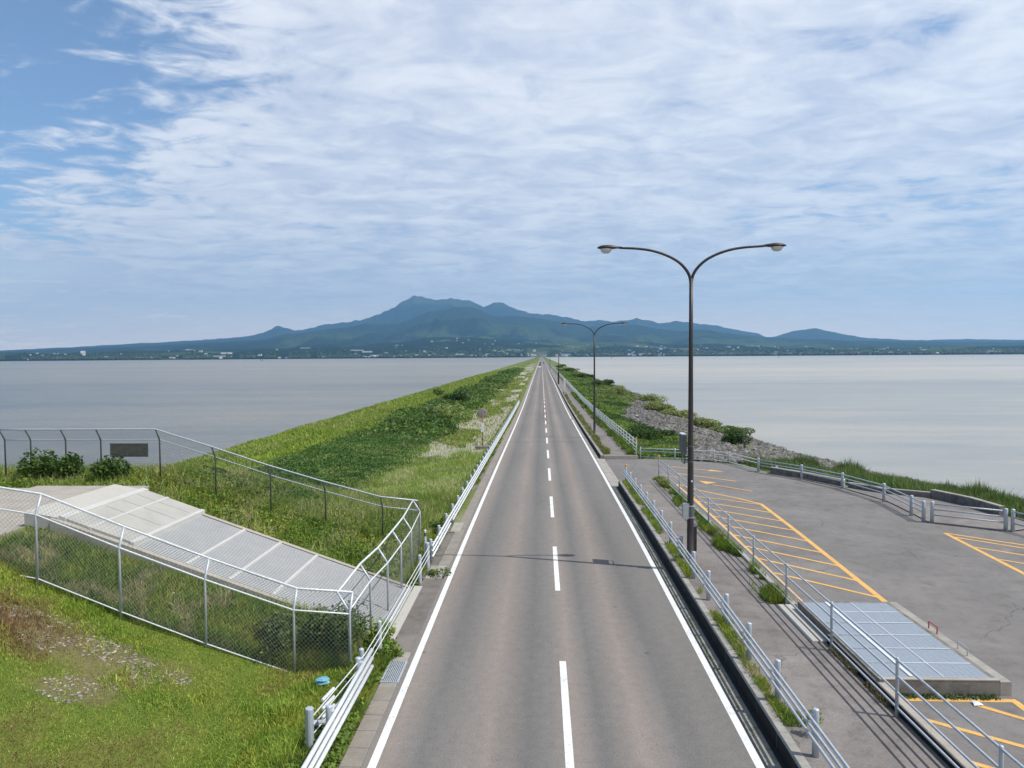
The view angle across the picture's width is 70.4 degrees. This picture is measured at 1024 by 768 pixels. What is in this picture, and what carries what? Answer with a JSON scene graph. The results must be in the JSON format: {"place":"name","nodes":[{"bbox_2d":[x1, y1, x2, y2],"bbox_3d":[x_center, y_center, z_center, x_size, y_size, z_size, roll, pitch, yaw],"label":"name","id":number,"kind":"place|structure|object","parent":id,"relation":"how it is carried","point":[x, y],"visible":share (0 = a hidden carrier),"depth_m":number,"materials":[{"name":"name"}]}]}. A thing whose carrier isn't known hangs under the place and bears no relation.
{"place":"outdoors","nodes":[
{"label":"outdoors","id":0,"kind":"place"},
{"bbox_2d":[0,357,847,767],"bbox_3d":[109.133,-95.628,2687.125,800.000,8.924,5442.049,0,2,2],"label":"ground","id":1,"kind":"structure","parent":0,"point":[530,365],"depth_m":14.05,"materials":[{"name":"green plant"}]},
{"bbox_2d":[0,488,26,494],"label":"concrete apron","id":2,"kind":"object","parent":1,"relation":"on","point":[4,490],"visible":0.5,"depth_m":23.58,"materials":[{"name":"grey concrete"}]},
{"bbox_2d":[16,447,59,482],"bbox_3d":[-17.662,3.131,27.294,1.432,1.554,2.138,0,2,2],"label":"shrub","id":3,"kind":"object","parent":1,"relation":"on","point":[34,467],"visible":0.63,"depth_m":26.78,"materials":[{"name":"green plant"}]},
{"bbox_2d":[40,450,84,481],"bbox_3d":[-16.513,3.131,26.819,1.122,1.584,1.527,1,2,22],"label":"shrub","id":4,"kind":"object","parent":1,"relation":"on","point":[69,463],"visible":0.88,"depth_m":26.74,"materials":[{"name":"green plant"}]},
{"bbox_2d":[0,486,148,539],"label":"concrete apron","id":5,"kind":"object","parent":1,"relation":"on","point":[61,492],"visible":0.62,"depth_m":22.08,"materials":[{"name":"grey concrete"}]},
{"bbox_2d":[0,582,191,703],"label":"cobbles","id":6,"kind":"object","parent":1,"relation":"on","point":[103,658],"visible":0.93,"depth_m":14.85,"materials":[{"name":"grey stone"}]},
{"bbox_2d":[89,454,133,481],"bbox_3d":[-15.017,3.228,27.137,1.266,1.364,1.774,-1,2,-9],"label":"shrub","id":7,"kind":"object","parent":1,"relation":"on","point":[102,468],"visible":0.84,"depth_m":26.69,"materials":[{"name":"green plant"}]},
{"bbox_2d":[0,551,348,767],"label":"lawn grass","id":8,"kind":"structure","parent":1,"relation":"on","point":[289,705],"depth_m":14.36,"materials":[{"name":"green plant"}]},
{"bbox_2d":[315,676,329,684],"bbox_3d":[-4.082,6.397,15.647,0.320,0.172,0.257,0,2,2],"label":"litter bag","id":9,"kind":"object","parent":8,"relation":"on","point":[323,680],"visible":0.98,"depth_m":15.57,"materials":[{"name":"blue plastic"}]},
{"bbox_2d":[0,486,353,672],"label":"chain link fence","id":10,"kind":"object","parent":1,"relation":"on","point":[205,580],"visible":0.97,"depth_m":16.45,"materials":[{"name":"metal"}]},
{"bbox_2d":[0,523,371,670],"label":"bank grass","id":11,"kind":"structure","parent":1,"relation":"on","point":[306,661],"depth_m":17.34,"materials":[{"name":"green plant"}]},
{"bbox_2d":[0,428,419,547],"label":"chain link fence","id":12,"kind":"object","parent":1,"relation":"on","point":[215,458],"visible":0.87,"depth_m":26.95,"materials":[{"name":"metal"}]},
{"bbox_2d":[110,443,147,456],"bbox_3d":[-14.277,2.463,27.051,1.440,0.520,0.051,0,2,2],"label":"sign board","id":13,"kind":"object","parent":12,"relation":"attached to","point":[129,449],"visible":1,"depth_m":27.03,"materials":[{"name":"metal"}]},
{"bbox_2d":[24,484,421,640],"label":"sloping deck","id":14,"kind":"structure","parent":1,"relation":"on","point":[178,523],"depth_m":19.93,"materials":[{"name":"concrete"}]},
{"bbox_2d":[0,460,449,579],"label":"tall grass","id":15,"kind":"structure","parent":1,"relation":"on","point":[205,501],"depth_m":26.84,"materials":[{"name":"green plant"}]},
{"bbox_2d":[253,608,305,657],"bbox_3d":[-5.477,5.853,17.081,1.165,0.959,1.527,-1,2,-22],"label":"shrub","id":16,"kind":"object","parent":1,"relation":"on","point":[277,624],"visible":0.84,"depth_m":16.98,"materials":[{"name":"green plant"}]},
{"bbox_2d":[130,414,458,509],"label":"kudzu cover","id":17,"kind":"object","parent":1,"relation":"on","point":[307,469],"visible":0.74,"depth_m":48.05,"materials":[{"name":"green plant"}]},
{"bbox_2d":[167,370,502,474],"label":"shore grass","id":18,"kind":"structure","parent":1,"relation":"on","point":[276,445],"depth_m":77.76,"materials":[{"name":"green plant"}]},
{"bbox_2d":[300,600,372,652],"bbox_3d":[-4.221,5.812,17.098,1.739,1.359,1.546,0,2,2],"label":"shrub","id":19,"kind":"object","parent":1,"relation":"on","point":[333,627],"visible":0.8,"depth_m":16.95,"materials":[{"name":"green plant"}]},
{"bbox_2d":[301,648,373,767],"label":"guard rail","id":20,"kind":"object","parent":1,"relation":"on","point":[331,730],"visible":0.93,"depth_m":12.94,"materials":[{"name":"metal"}]},
{"bbox_2d":[285,635,397,767],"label":"verge weeds","id":21,"kind":"object","parent":1,"relation":"on","point":[351,721],"visible":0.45,"depth_m":13.37,"materials":[{"name":"green plant"}]},
{"bbox_2d":[305,542,429,751],"bbox_3d":[-3.065,6.001,18.383,0.385,1.130,11.354,0,2,4],"label":"guard rail","id":22,"kind":"object","parent":1,"relation":"on","point":[310,722],"visible":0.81,"depth_m":14.43,"materials":[{"name":"metal"}]},
{"bbox_2d":[250,440,490,546],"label":"meadow grass","id":23,"kind":"structure","parent":1,"relation":"on","point":[451,472],"depth_m":40.15,"materials":[{"name":"green plant"}]},
{"bbox_2d":[336,500,420,665],"bbox_3d":[-3.546,5.477,21.325,0.535,2.257,10.026,0,2,2],"label":"chain link fence","id":24,"kind":"object","parent":1,"relation":"on","point":[410,532],"visible":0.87,"depth_m":19.67,"materials":[{"name":"metal"}]},
{"bbox_2d":[364,617,396,642],"bbox_3d":[-3.322,6.154,17.840,0.867,0.754,0.817,1,3,34],"label":"shrub","id":25,"kind":"object","parent":1,"relation":"on","point":[387,635],"visible":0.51,"depth_m":17.80,"materials":[{"name":"green plant"}]},
{"bbox_2d":[378,652,410,687],"bbox_3d":[-2.629,6.441,16.272,0.395,0.108,1.820,0,2,2],"label":"gutter","id":26,"kind":"object","parent":1,"relation":"on","point":[406,655],"visible":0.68,"depth_m":16.71,"materials":[{"name":"concrete"}]},
{"bbox_2d":[380,661,407,682],"bbox_3d":[-2.622,6.436,16.131,0.404,0.108,1.100,0,2,2],"label":"drain grate","id":27,"kind":"object","parent":26,"relation":"in","point":[392,670],"visible":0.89,"depth_m":16.10,"materials":[{"name":"metal"}]},
{"bbox_2d":[388,644,403,656],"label":"shrub","id":28,"kind":"object","parent":26,"relation":"on","point":[398,649],"visible":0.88,"depth_m":16.91,"materials":[{"name":"green plant"}]},
{"bbox_2d":[275,408,517,767],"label":"verge grass","id":29,"kind":"structure","parent":1,"relation":"on","point":[381,663],"depth_m":15.87,"materials":[{"name":"green plant"}]},
{"bbox_2d":[394,579,442,651],"bbox_3d":[-2.595,6.260,19.879,0.630,0.001,6.000,0,2,2],"label":"road shoulder","id":30,"kind":"object","parent":1,"relation":"on","point":[410,630],"visible":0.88,"depth_m":19.64},
{"bbox_2d":[338,404,522,767],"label":"gutter","id":31,"kind":"object","parent":1,"relation":"on","point":[358,748],"visible":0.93,"depth_m":14.72,"materials":[{"name":"grey concrete"}]},
{"bbox_2d":[337,367,524,445],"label":"creeper cover","id":32,"kind":"object","parent":1,"relation":"on","point":[415,418],"visible":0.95,"depth_m":91.12,"materials":[{"name":"green plant"}]},
{"bbox_2d":[428,517,453,534],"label":"shrub","id":33,"kind":"object","parent":1,"relation":"on","point":[436,523],"visible":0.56,"depth_m":28.85,"materials":[{"name":"green plant"}]},
{"bbox_2d":[425,522,463,578],"bbox_3d":[-2.342,6.033,26.721,0.520,0.114,7.700,0,2,2],"label":"gutter","id":34,"kind":"object","parent":1,"relation":"on","point":[456,526],"visible":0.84,"depth_m":24.15,"materials":[{"name":"concrete"}]},
{"bbox_2d":[425,567,450,577],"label":"shrub","id":35,"kind":"object","parent":34,"relation":"on","point":[432,571],"visible":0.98,"depth_m":23.22,"materials":[{"name":"green plant"}]},
{"bbox_2d":[433,389,468,400],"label":"shrub","id":36,"kind":"object","parent":1,"relation":"on","point":[458,395],"visible":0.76,"depth_m":118.13,"materials":[{"name":"green plant"}]},
{"bbox_2d":[422,446,498,578],"bbox_3d":[-2.075,5.647,41.669,0.600,0.412,37.400,0,2,2],"label":"road shoulder","id":37,"kind":"object","parent":1,"relation":"on","point":[444,545],"visible":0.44,"depth_m":27.14},
{"bbox_2d":[397,372,531,449],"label":"meadow grass","id":38,"kind":"structure","parent":1,"relation":"on","point":[464,435],"depth_m":90.25,"materials":[{"name":"green plant"}]},
{"bbox_2d":[419,397,517,457],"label":"dry tufts","id":39,"kind":"object","parent":1,"relation":"on","point":[474,437],"visible":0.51,"depth_m":79.96,"materials":[{"name":"beige plant"}]},
{"bbox_2d":[429,400,518,563],"bbox_3d":[-0.808,4.410,71.416,0.233,1.934,94.600,0,2,2],"label":"guard rail","id":40,"kind":"object","parent":1,"relation":"on","point":[470,484],"visible":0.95,"depth_m":34.62,"materials":[{"name":"metal"}]},
{"bbox_2d":[475,408,488,449],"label":"round sign","id":41,"kind":"object","parent":1,"relation":"on","point":[482,413],"visible":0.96,"depth_m":58.27,"materials":[{"name":"metal"}]},
{"bbox_2d":[521,360,539,403],"bbox_3d":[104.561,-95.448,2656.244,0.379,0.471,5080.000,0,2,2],"label":"road shoulder","id":42,"kind":"object","parent":1,"relation":"on","point":[528,387],"visible":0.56,"depth_m":172.28},
{"bbox_2d":[548,362,566,384],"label":"pipe railing","id":43,"kind":"object","parent":1,"relation":"on","point":[561,376],"visible":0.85,"depth_m":302.78,"materials":[{"name":"white metal"}]},
{"bbox_2d":[549,370,600,458],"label":"gutter","id":44,"kind":"object","parent":1,"relation":"on","point":[580,428],"visible":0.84,"depth_m":72.55,"materials":[{"name":"concrete"}]},
{"bbox_2d":[571,373,587,377],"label":"shrub","id":45,"kind":"object","parent":1,"relation":"on","point":[581,375],"visible":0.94,"depth_m":267.63,"materials":[{"name":"green plant"}]},
{"bbox_2d":[562,393,602,458],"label":"kerb","id":46,"kind":"structure","parent":1,"relation":"on","point":[597,449],"depth_m":67.76,"materials":[{"name":"concrete"}]},
{"bbox_2d":[567,381,636,454],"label":"pipe railing","id":47,"kind":"object","parent":1,"relation":"on","point":[580,396],"visible":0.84,"depth_m":77.12,"materials":[{"name":"white metal"}]},
{"bbox_2d":[598,379,614,384],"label":"shrub","id":48,"kind":"object","parent":1,"relation":"on","point":[607,381],"visible":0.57,"depth_m":227.80,"materials":[{"name":"green plant"}]},
{"bbox_2d":[604,385,625,393],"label":"shrub","id":49,"kind":"object","parent":1,"relation":"on","point":[619,389],"visible":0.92,"depth_m":159.10,"materials":[{"name":"green plant"}]},
{"bbox_2d":[603,455,637,458],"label":"kerb","id":50,"kind":"structure","parent":1,"relation":"on","point":[620,456],"depth_m":50.99,"materials":[{"name":"concrete"}]},
{"bbox_2d":[619,423,677,439],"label":"shrub","id":51,"kind":"object","parent":1,"relation":"on","point":[645,431],"visible":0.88,"depth_m":65.32,"materials":[{"name":"green plant"}]},
{"bbox_2d":[633,393,668,402],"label":"shrub","id":52,"kind":"object","parent":1,"relation":"on","point":[653,397],"visible":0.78,"depth_m":148.72,"materials":[{"name":"green plant"}]},
{"bbox_2d":[643,400,674,410],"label":"shrub","id":53,"kind":"object","parent":1,"relation":"on","point":[656,406],"visible":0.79,"depth_m":115.56,"materials":[{"name":"green plant"}]},
{"bbox_2d":[555,368,794,458],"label":"bank weeds","id":54,"kind":"object","parent":1,"relation":"on","point":[609,409],"visible":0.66,"depth_m":98.44,"materials":[{"name":"green plant"}]},
{"bbox_2d":[657,407,697,417],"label":"shrub","id":55,"kind":"object","parent":1,"relation":"on","point":[677,412],"visible":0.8,"depth_m":110.39,"materials":[{"name":"green plant"}]},
{"bbox_2d":[693,417,721,426],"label":"shrub","id":56,"kind":"object","parent":1,"relation":"on","point":[703,421],"visible":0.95,"depth_m":93.90,"materials":[{"name":"green plant"}]},
{"bbox_2d":[618,481,810,767],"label":"kerb","id":57,"kind":"structure","parent":1,"relation":"on","point":[790,752],"depth_m":16.04,"materials":[{"name":"concrete"}]},
{"bbox_2d":[709,425,755,434],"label":"shrub","id":58,"kind":"object","parent":1,"relation":"on","point":[721,429],"visible":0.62,"depth_m":88.81,"materials":[{"name":"green plant"}]},
{"bbox_2d":[683,495,796,609],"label":"kerb","id":59,"kind":"structure","parent":1,"relation":"on","point":[767,576],"depth_m":22.23,"materials":[{"name":"concrete"}]},
{"bbox_2d":[611,384,932,483],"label":"riprap rocks","id":60,"kind":"object","parent":1,"relation":"on","point":[707,438],"visible":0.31,"depth_m":72.68,"materials":[{"name":"grey stone"}]},
{"bbox_2d":[721,426,751,445],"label":"shrub","id":61,"kind":"object","parent":60,"relation":"on","point":[734,436],"visible":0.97,"depth_m":67.57,"materials":[{"name":"green plant"}]},
{"bbox_2d":[763,456,799,464],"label":"reed clump","id":62,"kind":"object","parent":1,"relation":"on","point":[784,460],"visible":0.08,"depth_m":46.95,"materials":[{"name":"green plant"}]},
{"bbox_2d":[776,604,826,642],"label":"kerb","id":63,"kind":"structure","parent":1,"relation":"on","point":[802,624],"depth_m":17.95,"materials":[{"name":"concrete"}]},
{"bbox_2d":[770,467,840,485],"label":"wall","id":64,"kind":"structure","parent":1,"relation":"on","point":[797,474],"depth_m":41.30,"materials":[{"name":"concrete"}]},
{"bbox_2d":[789,452,822,465],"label":"reed clump","id":65,"kind":"object","parent":1,"relation":"on","point":[805,459],"visible":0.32,"depth_m":47.80,"materials":[{"name":"green plant"}]},
{"bbox_2d":[831,457,869,471],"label":"reed clump","id":66,"kind":"object","parent":1,"relation":"on","point":[845,464],"visible":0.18,"depth_m":45.78,"materials":[{"name":"green plant"}]},
{"bbox_2d":[836,465,868,473],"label":"reed clump","id":67,"kind":"object","parent":1,"relation":"on","point":[853,468],"visible":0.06,"depth_m":43.73,"materials":[{"name":"green plant"}]},
{"bbox_2d":[742,454,1023,520],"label":"shore reeds","id":68,"kind":"object","parent":1,"relation":"on","point":[897,483],"visible":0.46,"depth_m":39.94,"materials":[{"name":"green plant"}]},
{"bbox_2d":[848,482,929,497],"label":"wall","id":69,"kind":"structure","parent":1,"relation":"on","point":[917,493],"depth_m":35.62,"materials":[{"name":"concrete"}]},
{"bbox_2d":[827,634,974,767],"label":"kerb","id":70,"kind":"structure","parent":1,"relation":"on","point":[955,756],"depth_m":12.88,"materials":[{"name":"concrete"}]},
{"bbox_2d":[926,478,962,490],"bbox_3d":[22.974,5.581,38.308,2.487,1.255,2.492,-2,3,-40],"label":"reed clump","id":71,"kind":"object","parent":1,"relation":"on","point":[948,485],"visible":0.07,"depth_m":38.36,"materials":[{"name":"green plant"}]},
{"bbox_2d":[930,489,1003,515],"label":"wall","id":72,"kind":"structure","parent":1,"relation":"on","point":[969,501],"depth_m":32.13,"materials":[{"name":"concrete"}]},
{"bbox_2d":[950,475,1002,496],"bbox_3d":[23.174,5.313,36.175,2.435,1.662,2.602,-1,2,-19],"label":"reed clump","id":73,"kind":"object","parent":1,"relation":"on","point":[975,488],"visible":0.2,"depth_m":35.98,"materials":[{"name":"green plant"}]},
{"bbox_2d":[979,487,1023,504],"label":"reed clump","id":74,"kind":"object","parent":1,"relation":"on","point":[1003,496],"visible":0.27,"depth_m":34.36,"materials":[{"name":"green plant"}]},
{"bbox_2d":[0,354,1023,499],"bbox_3d":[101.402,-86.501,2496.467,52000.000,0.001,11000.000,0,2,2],"label":"lake","id":75,"kind":"structure","parent":0,"point":[942,418],"depth_m":177.33,"materials":[{"name":"liquid"}]},
{"bbox_2d":[0,296,1023,360],"bbox_3d":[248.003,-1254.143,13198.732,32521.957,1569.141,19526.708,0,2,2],"label":"hills","id":76,"kind":"structure","parent":0,"point":[412,323],"depth_m":10084.38,"materials":[{"name":"green plant"}]},
{"bbox_2d":[0,340,1023,360],"bbox_3d":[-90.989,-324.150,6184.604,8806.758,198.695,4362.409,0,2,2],"label":"woods","id":77,"kind":"object","parent":76,"relation":"on","point":[512,353],"visible":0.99,"depth_m":5233.60,"materials":[{"name":"green plant"}]},
{"bbox_2d":[0,0,1023,349],"label":"sky","id":78,"kind":"structure","parent":0,"point":[171,170],"materials":[{"name":"blue"}]},
{"bbox_2d":[361,357,767,767],"bbox_3d":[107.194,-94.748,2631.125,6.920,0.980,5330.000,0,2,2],"label":"road","id":79,"kind":"structure","parent":0,"point":[511,628],"depth_m":17.41,"materials":[{"name":"grey asphalt"}]},
{"bbox_2d":[367,363,764,767],"bbox_3d":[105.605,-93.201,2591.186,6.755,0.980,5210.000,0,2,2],"label":"road marking","id":80,"kind":"object","parent":79,"relation":"on","point":[569,756],"visible":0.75,"depth_m":16.44,"materials":[{"name":"white paint"}]},
{"bbox_2d":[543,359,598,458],"bbox_3d":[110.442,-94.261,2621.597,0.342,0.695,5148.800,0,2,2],"label":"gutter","id":81,"kind":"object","parent":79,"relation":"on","point":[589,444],"visible":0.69,"depth_m":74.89,"materials":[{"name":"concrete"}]},
{"bbox_2d":[596,459,617,486],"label":"gutter","id":82,"kind":"object","parent":79,"relation":"on","point":[609,476],"visible":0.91,"depth_m":44.17,"materials":[{"name":"concrete"}]},
{"bbox_2d":[602,458,618,483],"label":"kerb","id":83,"kind":"structure","parent":82,"relation":"on","point":[611,471],"depth_m":45.09,"materials":[{"name":"concrete"}]},
{"bbox_2d":[613,486,787,767],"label":"gutter","id":84,"kind":"object","parent":79,"relation":"on","point":[763,747],"visible":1,"depth_m":16.45,"materials":[{"name":"concrete"}]},
{"bbox_2d":[621,498,749,719],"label":"gutter weeds","id":85,"kind":"object","parent":84,"relation":"on","point":[676,598],"visible":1,"depth_m":19.11,"materials":[{"name":"green plant"}]},
{"bbox_2d":[543,358,628,454],"bbox_3d":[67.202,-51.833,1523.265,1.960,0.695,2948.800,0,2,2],"label":"footway","id":86,"kind":"structure","parent":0,"point":[608,441],"depth_m":75.60,"materials":[{"name":"concrete"}]},
{"bbox_2d":[562,392,610,454],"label":"footway verge","id":87,"kind":"structure","parent":86,"relation":"on","point":[600,445],"depth_m":69.47,"materials":[{"name":"green plant"}]},
{"bbox_2d":[561,322,626,434],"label":"street lamp","id":88,"kind":"object","parent":86,"relation":"on","point":[594,406],"visible":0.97,"depth_m":65.71,"materials":[{"name":"brown metal"}]},
{"bbox_2d":[571,392,635,454],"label":"footway verge","id":89,"kind":"structure","parent":86,"relation":"on","point":[621,442],"depth_m":66.01,"materials":[{"name":"green plant"}]},
{"bbox_2d":[632,481,949,767],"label":"footway","id":90,"kind":"structure","parent":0,"point":[862,726],"depth_m":15.05,"materials":[{"name":"concrete"}]},
{"bbox_2d":[597,243,785,562],"bbox_3d":[5.757,0.654,23.524,5.970,10.263,0.730,0,2,2],"label":"street lamp","id":91,"kind":"object","parent":90,"relation":"on","point":[688,510],"visible":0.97,"depth_m":23.27,"materials":[{"name":"brown metal"}]},
{"bbox_2d":[622,480,806,726],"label":"footway verge","id":92,"kind":"structure","parent":90,"relation":"on","point":[779,708],"depth_m":16.86,"materials":[{"name":"green plant"}]},
{"bbox_2d":[652,475,797,603],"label":"footway verge","id":93,"kind":"structure","parent":90,"relation":"on","point":[770,593],"depth_m":25.00,"materials":[{"name":"green plant"}]},
{"bbox_2d":[623,464,849,767],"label":"guard rail","id":94,"kind":"object","parent":90,"relation":"on","point":[814,736],"visible":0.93,"depth_m":15.54,"materials":[{"name":"metal"}]},
{"bbox_2d":[805,706,823,724],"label":"shrub","id":95,"kind":"object","parent":90,"relation":"on","point":[820,718],"visible":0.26,"depth_m":12.70,"materials":[{"name":"green plant"}]},
{"bbox_2d":[658,455,1023,767],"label":"pipe railing","id":96,"kind":"object","parent":90,"relation":"on","point":[1002,752],"visible":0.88,"depth_m":14.36,"materials":[{"name":"metal"}]},
{"bbox_2d":[825,646,890,706],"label":"dry weeds","id":97,"kind":"object","parent":90,"relation":"on","point":[852,668],"visible":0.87,"depth_m":14.74,"materials":[{"name":"green plant"}]},
{"bbox_2d":[605,459,1023,767],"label":"parking lot","id":98,"kind":"structure","parent":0,"point":[955,591],"depth_m":23.63,"materials":[{"name":"grey asphalt"}]},
{"bbox_2d":[640,447,756,469],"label":"guard rail","id":99,"kind":"object","parent":98,"relation":"on","point":[675,452],"visible":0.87,"depth_m":49.43,"materials":[{"name":"white metal"}]},
{"bbox_2d":[757,458,925,521],"bbox_3d":[16.677,5.099,36.865,1.873,1.441,15.516,-1,2,-5],"label":"guard rail","id":100,"kind":"object","parent":98,"relation":"on","point":[884,494],"visible":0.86,"depth_m":35.60,"materials":[{"name":"metal"}]},
{"bbox_2d":[666,467,1023,767],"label":"lot marking","id":101,"kind":"object","parent":98,"relation":"on","point":[882,599],"visible":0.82,"depth_m":23.36,"materials":[{"name":"yellow paint"}]},
{"bbox_2d":[798,601,1011,695],"bbox_3d":[8.645,5.880,16.626,2.540,0.553,4.655,0,2,2],"label":"grated pit","id":102,"kind":"object","parent":98,"relation":"on","point":[936,660],"visible":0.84,"depth_m":15.79,"materials":[{"name":"metal"}]},
{"bbox_2d":[901,691,1002,700],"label":"pit weeds","id":103,"kind":"object","parent":98,"relation":"on","point":[964,697],"visible":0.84,"depth_m":14.20,"materials":[{"name":"green plant"}]},
{"bbox_2d":[767,472,1023,531],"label":"path","id":104,"kind":"structure","parent":0,"point":[977,524],"depth_m":30.67,"materials":[{"name":"concrete"}]},
{"bbox_2d":[930,501,1007,529],"bbox_3d":[17.747,5.200,28.227,2.573,1.028,0.139,1,3,37],"label":"guard rail","id":105,"kind":"object","parent":104,"relation":"on","point":[1005,516],"visible":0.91,"depth_m":28.16,"materials":[{"name":"metal"}]},
{"bbox_2d":[1011,509,1023,531],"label":"guard rail","id":106,"kind":"object","parent":104,"relation":"on","point":[1013,517],"visible":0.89,"depth_m":27.31,"materials":[{"name":"metal"}]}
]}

